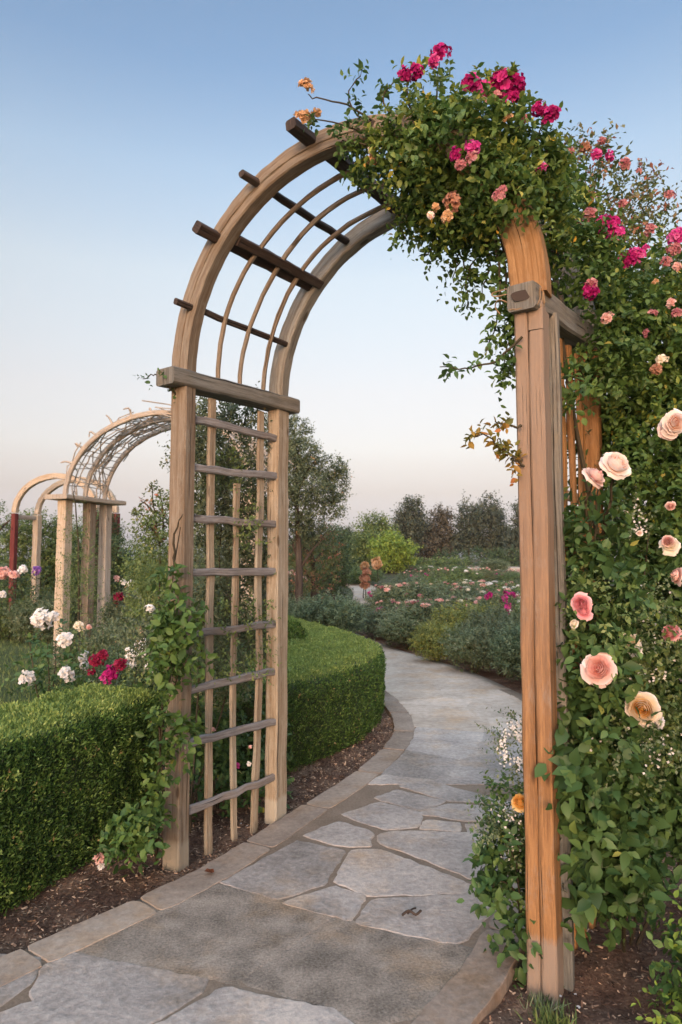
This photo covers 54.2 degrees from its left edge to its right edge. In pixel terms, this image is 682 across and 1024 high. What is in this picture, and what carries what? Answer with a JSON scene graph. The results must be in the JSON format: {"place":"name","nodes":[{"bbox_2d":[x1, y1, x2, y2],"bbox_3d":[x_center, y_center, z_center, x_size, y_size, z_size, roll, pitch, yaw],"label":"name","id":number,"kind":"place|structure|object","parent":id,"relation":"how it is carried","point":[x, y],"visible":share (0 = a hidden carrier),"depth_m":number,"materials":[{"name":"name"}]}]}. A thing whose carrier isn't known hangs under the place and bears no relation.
{"place":"outdoors","nodes":[
{"label":"outdoors","id":0,"kind":"place"},
{"bbox_2d":[0,617,94,704],"bbox_3d":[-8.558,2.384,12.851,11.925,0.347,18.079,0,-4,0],"label":"rose bush","id":1,"kind":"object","parent":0,"point":[23,692],"depth_m":9.52,"materials":[{"name":"green plant"}]},
{"bbox_2d":[0,562,266,705],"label":"lawn","id":2,"kind":"structure","parent":0,"point":[16,651],"depth_m":10.22,"materials":[{"name":"green plant"}]},
{"bbox_2d":[0,599,28,639],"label":"shrub","id":3,"kind":"object","parent":2,"relation":"on","point":[4,631],"visible":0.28,"depth_m":13.19,"materials":[{"name":"green plant"}]},
{"bbox_2d":[0,499,48,607],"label":"tree","id":4,"kind":"object","parent":2,"relation":"on","point":[2,541],"visible":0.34,"depth_m":16.91,"materials":[{"name":"green plant"}]},
{"bbox_2d":[0,565,54,639],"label":"rose bush","id":5,"kind":"object","parent":2,"relation":"on","point":[22,569],"visible":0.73,"depth_m":12.88,"materials":[{"name":"green plant"}]},
{"bbox_2d":[1,594,75,640],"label":"shrub","id":6,"kind":"object","parent":2,"relation":"on","point":[24,619],"visible":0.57,"depth_m":12.64,"materials":[{"name":"green plant"}]},
{"bbox_2d":[0,506,77,603],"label":"tree","id":7,"kind":"object","parent":2,"relation":"on","point":[48,549],"visible":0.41,"depth_m":17.16,"materials":[{"name":"green plant"}]},
{"bbox_2d":[40,514,81,605],"bbox_3d":[-7.389,1.524,17.953,1.630,3.054,1.601,0,-4,0],"label":"tree","id":8,"kind":"object","parent":2,"relation":"on","point":[51,583],"visible":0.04,"depth_m":17.65,"materials":[{"name":"green plant"}]},
{"bbox_2d":[49,491,104,656],"bbox_3d":[-3.484,0.966,8.863,0.718,2.510,0.743,0,-4,0],"label":"shrub","id":9,"kind":"object","parent":2,"relation":"on","point":[79,594],"visible":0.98,"depth_m":8.85,"materials":[{"name":"green plant"}]},
{"bbox_2d":[121,539,222,569],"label":"hedge","id":10,"kind":"object","parent":2,"relation":"on","point":[134,545],"visible":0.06,"depth_m":36.33,"materials":[{"name":"green plant"}]},
{"bbox_2d":[0,582,523,1023],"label":"path","id":11,"kind":"structure","parent":0,"point":[364,796],"depth_m":4.44,"materials":[{"name":"grey stone"}]},
{"bbox_2d":[0,689,523,1023],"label":"path flagstones","id":12,"kind":"object","parent":11,"relation":"on","point":[381,961],"visible":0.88,"depth_m":2.89,"materials":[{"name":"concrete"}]},
{"bbox_2d":[0,559,663,631],"bbox_3d":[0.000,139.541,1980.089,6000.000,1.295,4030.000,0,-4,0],"label":"ground","id":13,"kind":"structure","parent":0,"point":[389,575],"depth_m":30.53,"materials":[{"name":"green plant"}]},
{"bbox_2d":[0,567,33,636],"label":"rose bush","id":14,"kind":"object","parent":13,"relation":"on","point":[3,578],"visible":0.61,"depth_m":13.09,"materials":[{"name":"green plant"}]},
{"bbox_2d":[39,591,77,638],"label":"shrub","id":15,"kind":"object","parent":13,"relation":"on","point":[72,601],"visible":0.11,"depth_m":13.27,"materials":[{"name":"green plant"}]},
{"bbox_2d":[8,473,119,618],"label":"garden arch","id":16,"kind":"structure","parent":13,"relation":"on","point":[36,517],"depth_m":15.55,"materials":[{"name":"beige wood"}]},
{"bbox_2d":[70,492,128,625],"bbox_3d":[-4.956,1.135,13.567,1.376,3.271,1.222,0,-4,0],"label":"tree","id":17,"kind":"object","parent":13,"relation":"on","point":[114,523],"visible":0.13,"depth_m":13.50,"materials":[{"name":"green plant"}]},
{"bbox_2d":[44,400,292,664],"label":"garden arch","id":18,"kind":"structure","parent":13,"relation":"on","point":[65,499],"depth_m":10.35,"materials":[{"name":"brown wood"}]},
{"bbox_2d":[165,597,250,674],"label":"shrub","id":19,"kind":"object","parent":13,"relation":"on","point":[218,644],"visible":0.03,"depth_m":6.05,"materials":[{"name":"green plant"}]},
{"bbox_2d":[193,422,266,604],"bbox_3d":[-2.742,0.338,17.047,2.369,5.265,2.420,3,-5,-37],"label":"tree","id":20,"kind":"object","parent":13,"relation":"on","point":[223,541],"visible":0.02,"depth_m":16.82,"materials":[{"name":"green plant"}]},
{"bbox_2d":[0,696,524,1023],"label":"kerb","id":21,"kind":"structure","parent":13,"relation":"on","point":[475,988],"depth_m":2.93,"materials":[{"name":"stone"}]},
{"bbox_2d":[262,569,309,605],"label":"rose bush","id":22,"kind":"object","parent":13,"relation":"on","point":[289,584],"visible":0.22,"depth_m":20.52,"materials":[{"name":"green plant"}]},
{"bbox_2d":[264,412,354,605],"bbox_3d":[-0.847,0.182,15.001,2.438,5.352,2.036,0,-4,0],"label":"tree","id":23,"kind":"object","parent":13,"relation":"on","point":[297,494],"visible":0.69,"depth_m":14.91,"materials":[{"name":"green plant"}]},
{"bbox_2d":[288,511,347,602],"bbox_3d":[-0.767,1.454,16.768,1.644,3.007,1.765,3,-5,-34],"label":"tree","id":24,"kind":"object","parent":13,"relation":"on","point":[312,586],"visible":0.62,"depth_m":16.60,"materials":[{"name":"green plant"}]},
{"bbox_2d":[306,530,361,600],"bbox_3d":[-0.236,1.881,21.915,1.883,2.544,1.855,0,-4,0],"label":"tree","id":25,"kind":"object","parent":13,"relation":"on","point":[342,563],"visible":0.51,"depth_m":21.78,"materials":[{"name":"green plant"}]},
{"bbox_2d":[0,632,681,1023],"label":"mulch","id":26,"kind":"object","parent":13,"relation":"on","point":[624,1002],"visible":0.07,"depth_m":3.09,"materials":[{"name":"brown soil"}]},
{"bbox_2d":[1,607,91,698],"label":"rose bush","id":27,"kind":"object","parent":26,"relation":"on","point":[29,676],"visible":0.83,"depth_m":5.38,"materials":[{"name":"green plant"}]},
{"bbox_2d":[48,622,102,681],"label":"shrub","id":28,"kind":"object","parent":26,"relation":"on","point":[62,650],"visible":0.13,"depth_m":8.37,"materials":[{"name":"green plant"}]},
{"bbox_2d":[52,618,103,687],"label":"rose bush","id":29,"kind":"object","parent":26,"relation":"on","point":[78,625],"visible":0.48,"depth_m":7.33,"materials":[{"name":"green plant"}]},
{"bbox_2d":[57,636,106,689],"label":"rose bush","id":30,"kind":"object","parent":26,"relation":"on","point":[81,659],"visible":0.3,"depth_m":5.82,"materials":[{"name":"green plant"}]},
{"bbox_2d":[0,680,165,915],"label":"box hedge","id":31,"kind":"object","parent":26,"relation":"on","point":[72,763],"visible":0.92,"depth_m":3.44,"materials":[{"name":"green plant"}]},
{"bbox_2d":[68,649,137,686],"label":"rose bush","id":32,"kind":"object","parent":26,"relation":"on","point":[109,674],"visible":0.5,"depth_m":5.45,"materials":[{"name":"green plant"}]},
{"bbox_2d":[74,615,135,670],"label":"shrub","id":33,"kind":"object","parent":26,"relation":"on","point":[101,640],"visible":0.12,"depth_m":7.55,"materials":[{"name":"green plant"}]},
{"bbox_2d":[95,592,125,633],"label":"rose bush","id":34,"kind":"object","parent":26,"relation":"on","point":[119,596],"visible":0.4,"depth_m":10.23,"materials":[{"name":"green plant"}]},
{"bbox_2d":[97,586,128,636],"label":"shrub","id":35,"kind":"object","parent":26,"relation":"on","point":[114,610],"visible":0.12,"depth_m":10.15,"materials":[{"name":"green plant"}]},
{"bbox_2d":[94,531,136,630],"bbox_3d":[-4.242,1.506,12.553,0.920,2.390,0.942,0,-4,0],"label":"tree","id":36,"kind":"object","parent":26,"relation":"on","point":[117,560],"visible":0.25,"depth_m":12.42,"materials":[{"name":"green plant"}]},
{"bbox_2d":[94,638,157,690],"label":"shrub","id":37,"kind":"object","parent":26,"relation":"on","point":[112,654],"visible":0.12,"depth_m":6.39,"materials":[{"name":"green plant"}]},
{"bbox_2d":[96,636,158,687],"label":"rose bush","id":38,"kind":"object","parent":26,"relation":"on","point":[133,664],"visible":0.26,"depth_m":5.59,"materials":[{"name":"green plant"}]},
{"bbox_2d":[113,604,161,682],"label":"rose bush","id":39,"kind":"object","parent":26,"relation":"on","point":[152,608],"visible":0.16,"depth_m":6.44,"materials":[{"name":"green plant"}]},
{"bbox_2d":[109,479,168,610],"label":"shrub","id":40,"kind":"object","parent":26,"relation":"on","point":[151,522],"visible":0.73,"depth_m":6.93,"materials":[{"name":"green plant"}]},
{"bbox_2d":[119,551,159,629],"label":"shrub","id":41,"kind":"object","parent":26,"relation":"on","point":[126,602],"visible":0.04,"depth_m":9.44,"materials":[{"name":"green plant"}]},
{"bbox_2d":[120,549,167,637],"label":"shrub","id":42,"kind":"object","parent":26,"relation":"on","point":[132,607],"visible":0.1,"depth_m":8.22,"materials":[{"name":"green plant"}]},
{"bbox_2d":[106,368,294,832],"bbox_3d":[-0.920,0.511,4.131,1.222,2.802,1.322,0,-4,0],"label":"climbing rose","id":43,"kind":"object","parent":26,"relation":"on","point":[229,414],"visible":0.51,"depth_m":4.26,"materials":[{"name":"green plant"}]},
{"bbox_2d":[113,638,295,822],"bbox_3d":[-0.954,1.454,4.489,1.301,1.425,1.326,0,-4,0],"label":"shrub","id":44,"kind":"object","parent":26,"relation":"on","point":[221,772],"visible":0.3,"depth_m":4.36,"materials":[{"name":"green plant"}]},
{"bbox_2d":[191,615,386,780],"bbox_3d":[-0.653,1.787,7.947,2.057,0.816,6.191,1,-4,-9],"label":"box hedge","id":45,"kind":"object","parent":26,"relation":"on","point":[336,687],"visible":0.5,"depth_m":5.68,"materials":[{"name":"green plant"}]},
{"bbox_2d":[288,616,307,641],"bbox_3d":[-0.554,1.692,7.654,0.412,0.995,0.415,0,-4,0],"label":"box ball","id":46,"kind":"object","parent":26,"relation":"on","point":[295,625],"visible":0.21,"depth_m":7.60,"materials":[{"name":"green plant"}]},
{"bbox_2d":[288,596,327,625],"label":"shrub","id":47,"kind":"object","parent":26,"relation":"on","point":[291,607],"visible":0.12,"depth_m":12.68,"materials":[{"name":"green plant"}]},
{"bbox_2d":[288,590,369,635],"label":"shrub","id":48,"kind":"object","parent":26,"relation":"on","point":[332,611],"visible":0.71,"depth_m":12.22,"materials":[{"name":"green plant"}]},
{"bbox_2d":[357,608,390,638],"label":"shrub","id":49,"kind":"object","parent":26,"relation":"on","point":[370,629],"visible":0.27,"depth_m":13.49,"materials":[{"name":"green plant"}]},
{"bbox_2d":[373,609,433,649],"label":"shrub","id":50,"kind":"object","parent":26,"relation":"on","point":[397,626],"visible":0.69,"depth_m":11.88,"materials":[{"name":"green plant"}]},
{"bbox_2d":[367,594,439,637],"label":"rose bush","id":51,"kind":"object","parent":26,"relation":"on","point":[386,607],"visible":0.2,"depth_m":13.66,"materials":[{"name":"green plant"}]},
{"bbox_2d":[390,596,452,644],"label":"shrub","id":52,"kind":"object","parent":26,"relation":"on","point":[418,604],"visible":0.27,"depth_m":12.23,"materials":[{"name":"green plant"}]},
{"bbox_2d":[407,615,456,662],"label":"shrub","id":53,"kind":"object","parent":26,"relation":"on","point":[434,646],"visible":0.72,"depth_m":10.37,"materials":[{"name":"green plant"}]},
{"bbox_2d":[376,593,488,642],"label":"rose bush","id":54,"kind":"object","parent":26,"relation":"on","point":[422,604],"visible":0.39,"depth_m":12.37,"materials":[{"name":"green plant"}]},
{"bbox_2d":[293,42,608,916],"bbox_3d":[0.605,-0.139,3.031,1.250,4.003,1.155,4,-6,-44],"label":"climbing rose","id":55,"kind":"object","parent":26,"relation":"on","point":[443,200],"visible":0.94,"depth_m":2.84,"materials":[{"name":"green plant"}]},
{"bbox_2d":[423,593,490,621],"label":"rose bush","id":56,"kind":"object","parent":26,"relation":"on","point":[466,599],"visible":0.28,"depth_m":12.80,"materials":[{"name":"green plant"}]},
{"bbox_2d":[426,595,498,656],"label":"shrub","id":57,"kind":"object","parent":26,"relation":"on","point":[454,618],"visible":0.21,"depth_m":11.00,"materials":[{"name":"green plant"}]},
{"bbox_2d":[433,622,496,672],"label":"shrub","id":58,"kind":"object","parent":26,"relation":"on","point":[462,641],"visible":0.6,"depth_m":9.46,"materials":[{"name":"green plant"}]},
{"bbox_2d":[435,588,508,606],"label":"shrub","id":59,"kind":"object","parent":26,"relation":"on","point":[476,593],"visible":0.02,"depth_m":13.91,"materials":[{"name":"green plant"}]},
{"bbox_2d":[447,585,520,609],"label":"rose bush","id":60,"kind":"object","parent":26,"relation":"on","point":[490,588],"visible":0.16,"depth_m":13.70,"materials":[{"name":"green plant"}]},
{"bbox_2d":[455,602,515,664],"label":"shrub","id":61,"kind":"object","parent":26,"relation":"on","point":[472,623],"visible":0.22,"depth_m":10.22,"materials":[{"name":"green plant"}]},
{"bbox_2d":[463,609,519,676],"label":"shrub","id":62,"kind":"object","parent":26,"relation":"on","point":[483,631],"visible":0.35,"depth_m":9.16,"materials":[{"name":"green plant"}]},
{"bbox_2d":[468,589,519,621],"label":"rose bush","id":63,"kind":"object","parent":26,"relation":"on","point":[499,597],"visible":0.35,"depth_m":11.43,"materials":[{"name":"green plant"}]},
{"bbox_2d":[465,707,524,888],"bbox_3d":[0.695,1.120,2.783,0.421,0.748,0.348,3,-5,-39],"label":"filler plant","id":64,"kind":"object","parent":26,"relation":"on","point":[517,735],"visible":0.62,"depth_m":2.76,"materials":[{"name":"green plant"}]},
{"bbox_2d":[483,619,520,680],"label":"shrub","id":65,"kind":"object","parent":26,"relation":"on","point":[510,646],"visible":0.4,"depth_m":8.44,"materials":[{"name":"green plant"}]},
{"bbox_2d":[456,767,564,988],"bbox_3d":[0.677,1.507,2.702,0.434,0.894,0.426,4,-5,-42],"label":"rose bush","id":66,"kind":"object","parent":26,"relation":"on","point":[493,898],"visible":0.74,"depth_m":2.68,"materials":[{"name":"green plant"}]},
{"bbox_2d":[517,986,572,1023],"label":"grass tuft","id":67,"kind":"object","parent":26,"relation":"on","point":[542,1000],"visible":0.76,"depth_m":2.47,"materials":[{"name":"green plant"}]},
{"bbox_2d":[515,991,576,1023],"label":"grass tuft","id":68,"kind":"object","parent":26,"relation":"on","point":[552,1016],"visible":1,"depth_m":2.37,"materials":[{"name":"green plant"}]},
{"bbox_2d":[534,408,681,952],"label":"climbing rose","id":69,"kind":"object","parent":26,"relation":"on","point":[621,831],"visible":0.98,"depth_m":2.58,"materials":[{"name":"green plant"}]},
{"bbox_2d":[539,118,681,625],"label":"climbing rose","id":70,"kind":"object","parent":26,"relation":"on","point":[631,306],"visible":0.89,"depth_m":3.14,"materials":[{"name":"green plant"}]},
{"bbox_2d":[629,873,681,1023],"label":"shrub","id":71,"kind":"object","parent":26,"relation":"on","point":[673,944],"visible":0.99,"depth_m":2.33,"materials":[{"name":"green plant"}]},
{"bbox_2d":[323,522,359,554],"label":"tree","id":72,"kind":"object","parent":13,"relation":"on","point":[342,531],"visible":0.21,"depth_m":59.43,"materials":[{"name":"green plant"}]},
{"bbox_2d":[340,567,387,583],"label":"shrub","id":73,"kind":"object","parent":13,"relation":"on","point":[371,576],"visible":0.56,"depth_m":28.05,"materials":[{"name":"green plant"}]},
{"bbox_2d":[345,527,383,566],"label":"tree","id":74,"kind":"object","parent":13,"relation":"on","point":[362,552],"visible":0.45,"depth_m":37.55,"materials":[{"name":"green plant"}]},
{"bbox_2d":[359,568,371,596],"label":"flower","id":75,"kind":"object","parent":13,"relation":"on","point":[364,577],"depth_m":22.39,"materials":[{"name":"plant"}]},
{"bbox_2d":[350,508,401,556],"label":"tree","id":76,"kind":"object","parent":13,"relation":"on","point":[379,524],"visible":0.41,"depth_m":39.63,"materials":[{"name":"green plant"}]},
{"bbox_2d":[371,556,382,585],"bbox_3d":[1.229,2.270,22.897,0.443,1.513,0.382,-4,-6,44],"label":"seed head","id":77,"kind":"object","parent":13,"relation":"on","point":[376,564],"visible":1,"depth_m":22.89},
{"bbox_2d":[156,114,612,1006],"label":"rose arch","id":78,"kind":"structure","parent":13,"relation":"on","point":[546,320],"depth_m":3.53,"materials":[{"name":"brown wood"}]},
{"bbox_2d":[93,514,218,876],"bbox_3d":[-0.911,0.936,3.427,0.585,1.858,0.471,0,-4,0],"label":"climbing plant","id":79,"kind":"object","parent":78,"relation":"attached to","point":[167,625],"visible":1,"depth_m":3.32,"materials":[{"name":"green plant"}]},
{"bbox_2d":[553,478,681,801],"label":"filler plant","id":80,"kind":"object","parent":78,"relation":"attached to","point":[670,753],"visible":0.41,"depth_m":2.62,"materials":[{"name":"green plant"}]},
{"bbox_2d":[362,580,406,603],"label":"rose bush","id":81,"kind":"object","parent":13,"relation":"on","point":[373,591],"visible":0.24,"depth_m":17.76,"materials":[{"name":"green plant"}]},
{"bbox_2d":[366,595,415,626],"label":"rose bush","id":82,"kind":"object","parent":13,"relation":"on","point":[384,602],"visible":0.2,"depth_m":14.42,"materials":[{"name":"green plant"}]},
{"bbox_2d":[364,527,422,573],"bbox_3d":[2.809,2.166,35.901,3.177,2.762,3.272,0,-4,0],"label":"tree","id":83,"kind":"object","parent":13,"relation":"on","point":[389,554],"visible":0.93,"depth_m":35.39,"materials":[{"name":"green plant"}]},
{"bbox_2d":[365,581,442,611],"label":"rose bush","id":84,"kind":"object","parent":13,"relation":"on","point":[384,594],"visible":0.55,"depth_m":14.79,"materials":[{"name":"green plant"}]},
{"bbox_2d":[382,575,427,587],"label":"shrub","id":85,"kind":"object","parent":13,"relation":"on","point":[402,580],"visible":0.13,"depth_m":21.72,"materials":[{"name":"green plant"}]},
{"bbox_2d":[394,568,426,581],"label":"rose bush","id":86,"kind":"object","parent":13,"relation":"on","point":[408,574],"visible":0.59,"depth_m":26.68,"materials":[{"name":"green plant"}]},
{"bbox_2d":[390,494,431,557],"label":"tree","id":87,"kind":"object","parent":13,"relation":"on","point":[411,522],"visible":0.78,"depth_m":51.49,"materials":[{"name":"green plant"}]},
{"bbox_2d":[349,555,473,568],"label":"hedge","id":88,"kind":"object","parent":13,"relation":"on","point":[442,561],"visible":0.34,"depth_m":39.14,"materials":[{"name":"green plant"}]},
{"bbox_2d":[380,578,457,604],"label":"shrub","id":89,"kind":"object","parent":13,"relation":"on","point":[428,587],"visible":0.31,"depth_m":14.76,"materials":[{"name":"green plant"}]},
{"bbox_2d":[408,526,450,563],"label":"tree","id":90,"kind":"object","parent":13,"relation":"on","point":[432,548],"visible":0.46,"depth_m":52.75,"materials":[{"name":"green plant"}]},
{"bbox_2d":[423,566,454,580],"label":"rose bush","id":91,"kind":"object","parent":13,"relation":"on","point":[432,575],"visible":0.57,"depth_m":26.37,"materials":[{"name":"green plant"}]},
{"bbox_2d":[422,502,457,563],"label":"tree","id":92,"kind":"object","parent":13,"relation":"on","point":[443,518],"visible":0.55,"depth_m":53.29,"materials":[{"name":"green plant"}]},
{"bbox_2d":[419,568,465,588],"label":"shrub","id":93,"kind":"object","parent":13,"relation":"on","point":[446,578],"visible":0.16,"depth_m":18.95,"materials":[{"name":"green plant"}]},
{"bbox_2d":[444,566,484,581],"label":"rose bush","id":94,"kind":"object","parent":13,"relation":"on","point":[469,573],"visible":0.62,"depth_m":26.28,"materials":[{"name":"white plant"}]},
{"bbox_2d":[447,489,489,561],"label":"tree","id":95,"kind":"object","parent":13,"relation":"on","point":[467,535],"visible":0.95,"depth_m":52.53,"materials":[{"name":"green plant"}]},
{"bbox_2d":[442,576,502,592],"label":"rose bush","id":96,"kind":"object","parent":13,"relation":"on","point":[466,582],"visible":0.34,"depth_m":17.60,"materials":[{"name":"green plant"}]},
{"bbox_2d":[442,582,504,599],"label":"rose bush","id":97,"kind":"object","parent":13,"relation":"on","point":[468,588],"visible":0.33,"depth_m":14.82,"materials":[{"name":"green plant"}]},
{"bbox_2d":[430,545,519,566],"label":"hedge","id":98,"kind":"object","parent":13,"relation":"on","point":[488,556],"visible":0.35,"depth_m":42.33,"materials":[{"name":"green plant"}]},
{"bbox_2d":[467,567,498,582],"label":"rose bush","id":99,"kind":"object","parent":13,"relation":"on","point":[483,571],"visible":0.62,"depth_m":27.36,"materials":[{"name":"green plant"}]},
{"bbox_2d":[463,579,508,590],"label":"rose bush","id":100,"kind":"object","parent":13,"relation":"on","point":[488,583],"visible":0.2,"depth_m":17.30,"materials":[{"name":"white plant"}]},
{"bbox_2d":[473,490,511,561],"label":"tree","id":101,"kind":"object","parent":13,"relation":"on","point":[496,529],"visible":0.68,"depth_m":53.33,"materials":[{"name":"green plant"}]},
{"bbox_2d":[478,558,512,571],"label":"shrub","id":102,"kind":"object","parent":13,"relation":"on","point":[492,564],"visible":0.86,"depth_m":33.61,"materials":[{"name":"green plant"}]},
{"bbox_2d":[488,568,519,580],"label":"rose bush","id":103,"kind":"object","parent":13,"relation":"on","point":[498,573],"visible":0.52,"depth_m":28.34,"materials":[{"name":"green plant"}]},
{"bbox_2d":[497,571,519,582],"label":"shrub","id":104,"kind":"object","parent":13,"relation":"on","point":[513,576],"visible":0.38,"depth_m":27.34,"materials":[{"name":"green plant"}]},
{"bbox_2d":[501,496,519,563],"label":"tree","id":105,"kind":"object","parent":13,"relation":"on","point":[512,539],"visible":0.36,"depth_m":49.76,"materials":[{"name":"green plant"}]},
{"bbox_2d":[0,0,681,553],"label":"sky","id":106,"kind":"structure","parent":0,"point":[125,125],"materials":[{"name":"blue"}]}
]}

